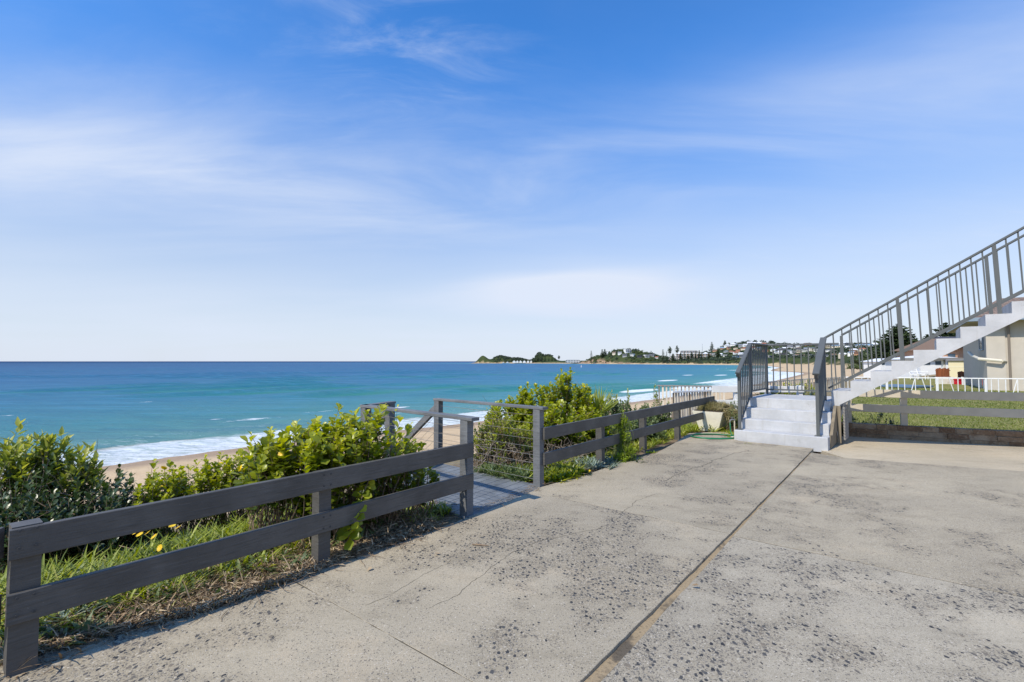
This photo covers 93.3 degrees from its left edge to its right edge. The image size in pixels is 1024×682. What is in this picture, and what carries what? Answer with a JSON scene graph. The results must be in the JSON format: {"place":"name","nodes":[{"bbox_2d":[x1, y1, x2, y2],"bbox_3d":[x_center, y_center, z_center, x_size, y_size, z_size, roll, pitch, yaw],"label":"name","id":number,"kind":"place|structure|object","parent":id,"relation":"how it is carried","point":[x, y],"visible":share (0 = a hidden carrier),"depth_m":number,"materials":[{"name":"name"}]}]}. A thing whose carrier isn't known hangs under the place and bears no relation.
{"place":"outdoors","nodes":[
{"label":"outdoors","id":0,"kind":"place"},
{"bbox_2d":[0,507,455,681],"bbox_3d":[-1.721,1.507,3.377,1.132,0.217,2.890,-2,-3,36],"label":"dry grass","id":1,"kind":"structure","parent":0,"point":[189,596],"depth_m":2.79,"materials":[{"name":"plant"}]},
{"bbox_2d":[0,581,470,681],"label":"pavement","id":2,"kind":"structure","parent":0,"point":[299,633],"depth_m":2.33,"materials":[{"name":"concrete"}]},
{"bbox_2d":[0,361,802,477],"bbox_3d":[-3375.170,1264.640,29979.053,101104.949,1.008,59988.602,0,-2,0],"label":"sea","id":3,"kind":"structure","parent":0,"point":[123,412],"depth_m":139.70,"materials":[{"name":"liquid"}]},
{"bbox_2d":[2,342,935,643],"bbox_3d":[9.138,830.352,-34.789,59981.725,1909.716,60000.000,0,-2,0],"label":"ground","id":4,"kind":"structure","parent":0,"point":[138,470],"depth_m":53.10,"materials":[{"name":"beige sand"}]},
{"bbox_2d":[0,527,4,623],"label":"timber fence","id":5,"kind":"object","parent":4,"relation":"on","point":[2,532],"visible":1,"depth_m":2.16,"materials":[{"name":"grey wood"}]},
{"bbox_2d":[0,416,112,575],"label":"olive shrub","id":6,"kind":"object","parent":4,"relation":"on","point":[13,454],"visible":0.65,"depth_m":3.94,"materials":[{"name":"green plant"}]},
{"bbox_2d":[41,602,109,637],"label":"silver plant","id":7,"kind":"object","parent":4,"relation":"on","point":[63,615],"visible":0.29,"depth_m":2.59,"materials":[{"name":"green plant"}]},
{"bbox_2d":[0,441,151,583],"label":"dark shrub","id":8,"kind":"object","parent":4,"relation":"on","point":[28,506],"visible":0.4,"depth_m":3.67,"materials":[{"name":"green plant"}]},
{"bbox_2d":[108,468,168,545],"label":"dark shrub","id":9,"kind":"object","parent":4,"relation":"on","point":[130,481],"visible":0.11,"depth_m":4.12,"materials":[{"name":"green plant"}]},
{"bbox_2d":[84,524,213,565],"bbox_3d":[-2.546,1.474,3.561,1.825,0.649,0.898,-1,-3,32],"label":"daisy plant","id":10,"kind":"object","parent":4,"relation":"on","point":[159,548],"visible":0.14,"depth_m":3.69,"materials":[{"name":"green plant"}]},
{"bbox_2d":[131,458,192,546],"bbox_3d":[-2.958,1.446,4.074,0.484,0.890,0.528,-1,-3,28],"label":"glossy shrub","id":11,"kind":"object","parent":4,"relation":"on","point":[154,486],"visible":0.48,"depth_m":4.04,"materials":[{"name":"green plant"}]},
{"bbox_2d":[0,484,396,651],"bbox_3d":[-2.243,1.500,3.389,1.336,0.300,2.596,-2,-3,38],"label":"grass","id":12,"kind":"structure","parent":4,"relation":"on","point":[187,575],"depth_m":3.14,"materials":[{"name":"green plant"}]},
{"bbox_2d":[90,561,308,638],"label":"grass","id":13,"kind":"structure","parent":4,"relation":"on","point":[196,596],"depth_m":2.79,"materials":[{"name":"green plant"}]},
{"bbox_2d":[0,510,408,665],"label":"groundcover","id":14,"kind":"object","parent":4,"relation":"on","point":[104,602],"visible":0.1,"depth_m":2.90,"materials":[{"name":"green plant"}]},
{"bbox_2d":[161,443,271,536],"bbox_3d":[-2.639,1.430,4.410,1.029,0.964,0.626,2,-3,-34],"label":"glossy shrub","id":15,"kind":"object","parent":4,"relation":"on","point":[209,478],"visible":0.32,"depth_m":4.33,"materials":[{"name":"green plant"}]},
{"bbox_2d":[45,508,413,631],"bbox_3d":[-2.093,1.569,3.646,1.381,0.236,2.711,-2,-3,39],"label":"groundcover","id":16,"kind":"object","parent":4,"relation":"on","point":[204,537],"visible":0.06,"depth_m":3.30,"materials":[{"name":"green plant"}]},
{"bbox_2d":[3,500,457,621],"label":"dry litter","id":17,"kind":"object","parent":4,"relation":"on","point":[407,512],"visible":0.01,"depth_m":4.68,"materials":[{"name":"plant"}]},
{"bbox_2d":[3,442,473,677],"bbox_3d":[-1.332,1.265,3.334,0.136,0.759,3.001,-2,-3,38],"label":"timber fence","id":18,"kind":"object","parent":4,"relation":"on","point":[31,600],"visible":0.97,"depth_m":2.64,"materials":[{"name":"grey wood"}]},
{"bbox_2d":[229,415,357,554],"bbox_3d":[-1.625,1.089,3.680,0.948,1.051,0.700,-1,-3,22],"label":"glossy shrub","id":19,"kind":"object","parent":4,"relation":"on","point":[277,459],"visible":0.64,"depth_m":3.62,"materials":[{"name":"green plant"}]},
{"bbox_2d":[289,468,439,544],"bbox_3d":[-1.147,1.365,4.074,0.499,0.532,1.399,-2,-3,45],"label":"glossy shrub","id":20,"kind":"object","parent":4,"relation":"on","point":[300,506],"visible":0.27,"depth_m":4.08,"materials":[{"name":"green plant"}]},
{"bbox_2d":[305,403,435,534],"bbox_3d":[-1.146,1.065,4.052,1.170,1.132,0.672,2,-3,-42],"label":"glossy shrub","id":21,"kind":"object","parent":4,"relation":"on","point":[365,449],"visible":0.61,"depth_m":3.92,"materials":[{"name":"green plant"}]},
{"bbox_2d":[336,480,375,549],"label":"leafy sprig","id":22,"kind":"object","parent":21,"relation":"attached to","point":[343,533],"visible":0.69,"depth_m":3.49,"materials":[{"name":"green plant"}]},
{"bbox_2d":[330,515,433,559],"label":"dry litter","id":23,"kind":"object","parent":4,"relation":"on","point":[374,535],"visible":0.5,"depth_m":3.76,"materials":[{"name":"plant"}]},
{"bbox_2d":[397,501,457,524],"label":"grass","id":24,"kind":"structure","parent":4,"relation":"on","point":[444,508],"depth_m":4.50,"materials":[{"name":"green plant"}]},
{"bbox_2d":[373,464,537,518],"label":"beach deck","id":25,"kind":"structure","parent":4,"relation":"on","point":[491,488],"depth_m":5.33,"materials":[{"name":"grey wood"}]},
{"bbox_2d":[358,401,478,516],"bbox_3d":[-1.637,2.231,5.904,0.568,2.936,4.065,2,-3,-41],"label":"cable railing","id":26,"kind":"object","parent":25,"relation":"attached to","point":[466,465],"visible":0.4,"depth_m":4.51,"materials":[{"name":"silver metal"}]},
{"bbox_2d":[395,398,547,487],"bbox_3d":[-1.084,2.261,6.626,3.848,2.936,0.222,-2,-3,39],"label":"cable railing","id":27,"kind":"object","parent":25,"relation":"attached to","point":[538,448],"visible":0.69,"depth_m":5.75,"materials":[{"name":"silver metal"}]},
{"bbox_2d":[473,460,532,481],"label":"grass","id":28,"kind":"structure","parent":4,"relation":"on","point":[508,469],"depth_m":5.99,"materials":[{"name":"green plant"}]},
{"bbox_2d":[473,398,532,468],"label":"woody shrub","id":29,"kind":"object","parent":4,"relation":"on","point":[501,438],"visible":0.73,"depth_m":6.54,"materials":[{"name":"green plant"}]},
{"bbox_2d":[474,428,558,474],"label":"dry shrub","id":30,"kind":"object","parent":4,"relation":"on","point":[487,455],"visible":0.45,"depth_m":6.19,"materials":[{"name":"plant"}]},
{"bbox_2d":[493,352,552,361],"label":"woodland","id":31,"kind":"object","parent":4,"relation":"on","point":[517,358],"visible":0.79,"depth_m":2032.20,"materials":[{"name":"green plant"}]},
{"bbox_2d":[476,467,602,510],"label":"dry litter","id":32,"kind":"object","parent":4,"relation":"on","point":[532,487],"visible":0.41,"depth_m":5.29,"materials":[{"name":"plant"}]},
{"bbox_2d":[484,367,612,461],"bbox_3d":[0.636,1.211,7.524,2.159,1.604,1.462,1,-3,-22],"label":"broadleaf shrub","id":33,"kind":"object","parent":4,"relation":"on","point":[577,408],"visible":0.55,"depth_m":7.55,"materials":[{"name":"green plant"}]},
{"bbox_2d":[473,460,626,508],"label":"twig litter","id":34,"kind":"object","parent":4,"relation":"on","point":[534,488],"visible":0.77,"depth_m":5.21,"materials":[{"name":"brown plant"}]},
{"bbox_2d":[532,461,591,484],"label":"flowering groundcover","id":35,"kind":"object","parent":4,"relation":"on","point":[569,473],"visible":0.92,"depth_m":5.88,"materials":[{"name":"green plant"}]},
{"bbox_2d":[566,360,579,362],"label":"surf club","id":36,"kind":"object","parent":4,"relation":"on","point":[572,361],"visible":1,"depth_m":1790.83,"materials":[{"name":"white"}]},
{"bbox_2d":[551,436,613,463],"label":"dry shrub","id":37,"kind":"object","parent":4,"relation":"on","point":[574,444],"visible":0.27,"depth_m":6.82,"materials":[{"name":"plant"}]},
{"bbox_2d":[566,455,622,469],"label":"silver plant","id":38,"kind":"object","parent":4,"relation":"on","point":[591,462],"visible":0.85,"depth_m":6.46,"materials":[{"name":"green plant"}]},
{"bbox_2d":[586,386,620,413],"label":"spiky plant","id":39,"kind":"object","parent":4,"relation":"on","point":[598,398],"visible":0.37,"depth_m":8.31,"materials":[{"name":"green plant"}]},
{"bbox_2d":[579,451,641,463],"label":"fern like weed","id":40,"kind":"object","parent":4,"relation":"on","point":[610,454],"visible":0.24,"depth_m":6.85,"materials":[{"name":"green plant"}]},
{"bbox_2d":[583,348,660,362],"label":"woodland","id":41,"kind":"object","parent":4,"relation":"on","point":[643,360],"visible":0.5,"depth_m":1616.81,"materials":[{"name":"green plant"}]},
{"bbox_2d":[542,396,714,466],"bbox_3d":[2.327,1.460,7.966,0.121,0.750,6.398,-2,-3,39],"label":"timber fence","id":42,"kind":"object","parent":4,"relation":"on","point":[600,443],"visible":0.83,"depth_m":6.72,"materials":[{"name":"grey wood"}]},
{"bbox_2d":[609,409,642,462],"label":"lime creeper","id":43,"kind":"object","parent":42,"relation":"attached to","point":[625,451],"visible":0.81,"depth_m":6.89,"materials":[{"name":"green plant"}]},
{"bbox_2d":[606,384,659,409],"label":"grey shrub","id":44,"kind":"object","parent":4,"relation":"on","point":[656,398],"visible":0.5,"depth_m":10.20,"materials":[{"name":"green plant"}]},
{"bbox_2d":[604,394,672,440],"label":"grey shrub","id":45,"kind":"object","parent":4,"relation":"on","point":[661,418],"visible":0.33,"depth_m":9.09,"materials":[{"name":"green plant"}]},
{"bbox_2d":[288,480,1023,681],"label":"joint dirt","id":46,"kind":"structure","parent":4,"relation":"on","point":[638,514],"depth_m":2.98,"materials":[{"name":"brown soil"}]},
{"bbox_2d":[680,350,697,352],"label":"hotel tower","id":47,"kind":"structure","parent":4,"relation":"on","point":[689,351],"depth_m":1524.54,"materials":[{"name":"white"}]},
{"bbox_2d":[657,385,724,417],"bbox_3d":[5.525,2.022,14.828,2.040,1.320,0.070,-1,-3,17],"label":"fence","id":48,"kind":"object","parent":4,"relation":"on","point":[688,386],"visible":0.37,"depth_m":14.89,"materials":[{"name":"white wood"}]},
{"bbox_2d":[671,390,711,418],"bbox_3d":[4.825,2.056,12.875,1.521,1.470,0.070,1,-3,-27],"label":"timber balustrade","id":49,"kind":"object","parent":4,"relation":"on","point":[684,412],"visible":0.38,"depth_m":12.79,"materials":[{"name":"white paint"}]},
{"bbox_2d":[676,352,710,358],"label":"hotel","id":50,"kind":"structure","parent":4,"relation":"on","point":[703,354],"depth_m":1470.24,"materials":[{"name":"beige"}]},
{"bbox_2d":[584,453,810,681],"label":"joint sand","id":51,"kind":"structure","parent":4,"relation":"on","point":[600,673],"depth_m":2.60,"materials":[{"name":"beige sand"}]},
{"bbox_2d":[658,357,739,363],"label":"woodland","id":52,"kind":"object","parent":4,"relation":"on","point":[694,360],"visible":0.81,"depth_m":1319.60,"materials":[{"name":"green plant"}]},
{"bbox_2d":[692,408,726,431],"bbox_3d":[4.144,1.627,9.979,0.610,0.425,0.640,-2,-3,42],"label":"concrete planter","id":53,"kind":"object","parent":4,"relation":"on","point":[714,419],"visible":0.76,"depth_m":9.75,"materials":[{"name":"beige paint"}]},
{"bbox_2d":[696,400,737,424],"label":"planter grass","id":54,"kind":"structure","parent":53,"relation":"in","point":[714,405],"depth_m":9.80,"materials":[{"name":"plant"}]},
{"bbox_2d":[726,398,737,431],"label":"green shrub","id":55,"kind":"object","parent":4,"relation":"on","point":[734,416],"visible":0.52,"depth_m":9.61,"materials":[{"name":"green plant"}]},
{"bbox_2d":[592,340,878,359],"bbox_3d":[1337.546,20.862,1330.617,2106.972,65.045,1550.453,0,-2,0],"label":"woodland","id":56,"kind":"object","parent":4,"relation":"on","point":[797,356],"visible":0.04,"depth_m":1266.11,"materials":[{"name":"green plant"}]},
{"bbox_2d":[720,428,751,443],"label":"grass","id":57,"kind":"structure","parent":4,"relation":"on","point":[728,432],"depth_m":9.38,"materials":[{"name":"green plant"}]},
{"bbox_2d":[712,385,803,409],"bbox_3d":[5.355,1.558,10.550,1.990,1.170,0.118,0,-2,0],"label":"white fence","id":58,"kind":"object","parent":4,"relation":"on","point":[733,388],"visible":0.34,"depth_m":10.51,"materials":[{"name":"paint"}]},
{"bbox_2d":[755,383,780,394],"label":"spiky plant","id":59,"kind":"object","parent":4,"relation":"on","point":[761,393],"visible":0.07,"depth_m":10.90,"materials":[{"name":"green plant"}]},
{"bbox_2d":[776,380,814,395],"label":"green shrub","id":60,"kind":"object","parent":4,"relation":"on","point":[793,393],"visible":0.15,"depth_m":11.94,"materials":[{"name":"green plant"}]},
{"bbox_2d":[768,377,840,393],"bbox_3d":[13.132,2.206,21.681,9.282,1.008,0.387,2,-3,-40],"label":"white fence","id":61,"kind":"object","parent":4,"relation":"on","point":[778,383],"visible":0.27,"depth_m":21.90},
{"bbox_2d":[841,416,871,436],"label":"dark creeper","id":62,"kind":"object","parent":4,"relation":"on","point":[842,430],"visible":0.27,"depth_m":9.95,"materials":[{"name":"green plant"}]},
{"bbox_2d":[847,364,866,378],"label":"tree","id":63,"kind":"object","parent":4,"relation":"on","point":[856,366],"visible":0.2,"depth_m":191.63,"materials":[{"name":"green plant"}]},
{"bbox_2d":[848,346,874,364],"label":"pine tree","id":64,"kind":"object","parent":4,"relation":"on","point":[856,358],"visible":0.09,"depth_m":176.49,"materials":[{"name":"green plant"}]},
{"bbox_2d":[857,343,879,362],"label":"pine tree","id":65,"kind":"object","parent":4,"relation":"on","point":[873,350],"visible":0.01,"depth_m":166.79,"materials":[{"name":"green plant"}]},
{"bbox_2d":[860,358,884,376],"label":"house","id":66,"kind":"structure","parent":4,"relation":"on","point":[868,373],"depth_m":123.68,"materials":[{"name":"white"}]},
{"bbox_2d":[866,412,897,423],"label":"dark creeper","id":67,"kind":"object","parent":4,"relation":"on","point":[886,420],"visible":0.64,"depth_m":9.79,"materials":[{"name":"green plant"}]},
{"bbox_2d":[862,323,917,359],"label":"pine tree","id":68,"kind":"object","parent":4,"relation":"on","point":[906,336],"visible":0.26,"depth_m":149.43,"materials":[{"name":"green plant"}]},
{"bbox_2d":[879,356,956,378],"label":"house","id":69,"kind":"structure","parent":4,"relation":"on","point":[931,367],"depth_m":60.24,"materials":[{"name":"white"}]},
{"bbox_2d":[894,339,957,357],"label":"house","id":70,"kind":"structure","parent":4,"relation":"on","point":[928,345],"depth_m":64.17,"materials":[{"name":"beige brick"}]},
{"bbox_2d":[932,322,952,337],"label":"pine tree","id":71,"kind":"object","parent":4,"relation":"on","point":[945,325],"visible":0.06,"depth_m":190.03,"materials":[{"name":"green plant"}]},
{"bbox_2d":[933,337,955,338],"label":"house","id":72,"kind":"structure","parent":4,"relation":"on","point":[943,337],"depth_m":78.39,"materials":[{"name":"beige brick"}]},
{"bbox_2d":[945,333,955,336],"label":"pine tree","id":73,"kind":"object","parent":4,"relation":"on","point":[954,335],"visible":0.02,"depth_m":150.90,"materials":[{"name":"green plant"}]},
{"bbox_2d":[944,347,963,377],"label":"brick house","id":74,"kind":"structure","parent":4,"relation":"on","point":[955,366],"depth_m":41.49,"materials":[{"name":"beige paint"}]},
{"bbox_2d":[961,377,970,384],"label":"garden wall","id":75,"kind":"structure","parent":4,"relation":"on","point":[967,381],"depth_m":29.92,"materials":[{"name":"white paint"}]},
{"bbox_2d":[946,297,1023,390],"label":"cream house","id":76,"kind":"structure","parent":4,"relation":"on","point":[999,353],"depth_m":24.04,"materials":[{"name":"paint"}]},
{"bbox_2d":[978,337,983,350],"bbox_3d":[25.063,-0.219,25.834,0.100,1.440,1.300,-2,-3,38],"label":"window","id":77,"kind":"structure","parent":76,"relation":"in","point":[981,341],"depth_m":25.62,"materials":[{"name":"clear glass"}]},
{"bbox_2d":[0,0,1023,360],"label":"sky","id":78,"kind":"structure","parent":0,"point":[181,180],"materials":[{"name":"blue"}]},
{"bbox_2d":[295,492,729,681],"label":"pavement","id":79,"kind":"structure","parent":0,"point":[573,603],"depth_m":3.04,"materials":[{"name":"concrete"}]},
{"bbox_2d":[446,528,598,600],"bbox_3d":[0.073,1.546,3.474,0.211,0.001,1.816,-2,-3,43],"label":"crack","id":80,"kind":"object","parent":79,"relation":"on","point":[509,554],"visible":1,"depth_m":3.51,"materials":[{"name":"grey concrete"}]},
{"bbox_2d":[479,423,697,482],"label":"grass","id":81,"kind":"structure","parent":0,"point":[652,442],"depth_m":7.44,"materials":[{"name":"green plant"}]},
{"bbox_2d":[532,432,812,534],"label":"pavement","id":82,"kind":"structure","parent":0,"point":[729,493],"depth_m":5.59,"materials":[{"name":"concrete"}]},
{"bbox_2d":[690,422,733,438],"bbox_3d":[3.717,1.645,8.940,0.834,0.261,0.569,0,-2,0],"label":"garden hose","id":83,"kind":"object","parent":82,"relation":"on","point":[731,435],"visible":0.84,"depth_m":9.00,"materials":[{"name":"green rubber"}]},
{"bbox_2d":[681,422,737,432],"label":"grass","id":84,"kind":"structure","parent":0,"point":[714,430],"depth_m":9.77,"materials":[{"name":"green plant"}]},
{"bbox_2d":[601,536,1023,681],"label":"pavement","id":85,"kind":"structure","parent":0,"point":[745,610],"depth_m":2.57,"materials":[{"name":"grey concrete"}]},
{"bbox_2d":[734,476,1023,596],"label":"pavement","id":86,"kind":"structure","parent":0,"point":[975,543],"depth_m":4.04,"materials":[{"name":"concrete"}]},
{"bbox_2d":[790,453,1023,505],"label":"pavement","id":87,"kind":"structure","parent":0,"point":[994,485],"depth_m":5.88,"materials":[{"name":"concrete"}]},
{"bbox_2d":[817,436,1023,470],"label":"pavement","id":88,"kind":"structure","parent":0,"point":[1001,457],"depth_m":7.66,"materials":[{"name":"concrete"}]},
{"bbox_2d":[734,301,1023,451],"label":"concrete stair","id":89,"kind":"object","parent":88,"relation":"on","point":[783,419],"visible":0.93,"depth_m":8.28,"materials":[{"name":"white concrete"}]},
{"bbox_2d":[735,343,838,429],"bbox_3d":[5.221,0.811,9.097,1.345,1.588,2.224,-2,-3,40],"label":"metal railing","id":90,"kind":"object","parent":89,"relation":"on","point":[747,360],"visible":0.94,"depth_m":9.60,"materials":[{"name":"grey metal"}]},
{"bbox_2d":[812,226,1023,436],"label":"metal railing","id":91,"kind":"object","parent":89,"relation":"on","point":[819,371],"visible":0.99,"depth_m":7.93,"materials":[{"name":"grey metal"}]},
{"bbox_2d":[840,234,1023,387],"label":"metal railing","id":92,"kind":"object","parent":89,"relation":"on","point":[988,284],"visible":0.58,"depth_m":8.57,"materials":[{"name":"grey metal"}]},
{"bbox_2d":[841,376,1023,430],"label":"lawn","id":93,"kind":"structure","parent":0,"point":[909,381],"depth_m":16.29,"materials":[{"name":"green plant"}]},
{"bbox_2d":[879,384,933,387],"bbox_3d":[21.813,2.554,26.917,2.000,0.190,1.800,1,-3,-23],"label":"swimming pool","id":94,"kind":"object","parent":93,"relation":"on","point":[907,386],"visible":0.57,"depth_m":26.57,"materials":[{"name":"blue liquid"}]},
{"bbox_2d":[909,371,919,379],"bbox_3d":[31.568,2.562,37.979,0.500,0.900,0.620,1,-3,-29],"label":"garden chair","id":95,"kind":"object","parent":93,"relation":"on","point":[911,372],"visible":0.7,"depth_m":37.86,"materials":[{"name":"white paint"}]},
{"bbox_2d":[916,368,927,379],"bbox_3d":[31.346,2.483,36.981,0.500,0.900,0.620,1,-3,-29],"label":"garden chair","id":96,"kind":"object","parent":93,"relation":"on","point":[918,371],"visible":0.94,"depth_m":37.01,"materials":[{"name":"white paint"}]},
{"bbox_2d":[841,422,1023,446],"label":"sandstone wall","id":97,"kind":"structure","parent":93,"relation":"on","point":[958,435],"depth_m":8.99,"materials":[{"name":"stone"}]},
{"bbox_2d":[847,389,1023,425],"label":"fence","id":98,"kind":"object","parent":97,"relation":"on","point":[903,409],"visible":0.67,"depth_m":9.07,"materials":[{"name":"paint"}]},
{"bbox_2d":[844,377,1023,392],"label":"white fence","id":99,"kind":"object","parent":93,"relation":"on","point":[985,385],"visible":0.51,"depth_m":23.03,"materials":[{"name":"paint"}]},
{"bbox_2d":[905,358,962,367],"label":"pergola","id":100,"kind":"object","parent":93,"relation":"on","point":[943,363],"visible":0.12,"depth_m":43.05,"materials":[{"name":"grey"}]},
{"bbox_2d":[935,368,950,376],"bbox_3d":[30.286,2.287,33.976,1.040,0.816,0.084,0,-2,0],"label":"slatted screen","id":101,"kind":"object","parent":93,"relation":"on","point":[942,372],"visible":0.68,"depth_m":33.94,"materials":[{"name":"brown wood"}]},
{"bbox_2d":[935,377,954,383],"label":"garden wall","id":102,"kind":"structure","parent":93,"relation":"on","point":[946,381],"depth_m":30.92,"materials":[{"name":"white paint"}]},
{"bbox_2d":[953,379,961,383],"bbox_3d":[28.191,2.626,30.567,0.300,0.460,0.340,0,-2,0],"label":"cooler","id":103,"kind":"object","parent":93,"relation":"on","point":[959,381],"visible":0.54,"depth_m":30.42,"materials":[{"name":"red plastic"}]},
{"bbox_2d":[957,371,963,377],"bbox_3d":[33.102,2.509,35.468,0.843,0.608,0.084,0,-2,0],"label":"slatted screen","id":104,"kind":"object","parent":93,"relation":"on","point":[960,374],"visible":0.38,"depth_m":35.43,"materials":[{"name":"brown wood"}]}
]}

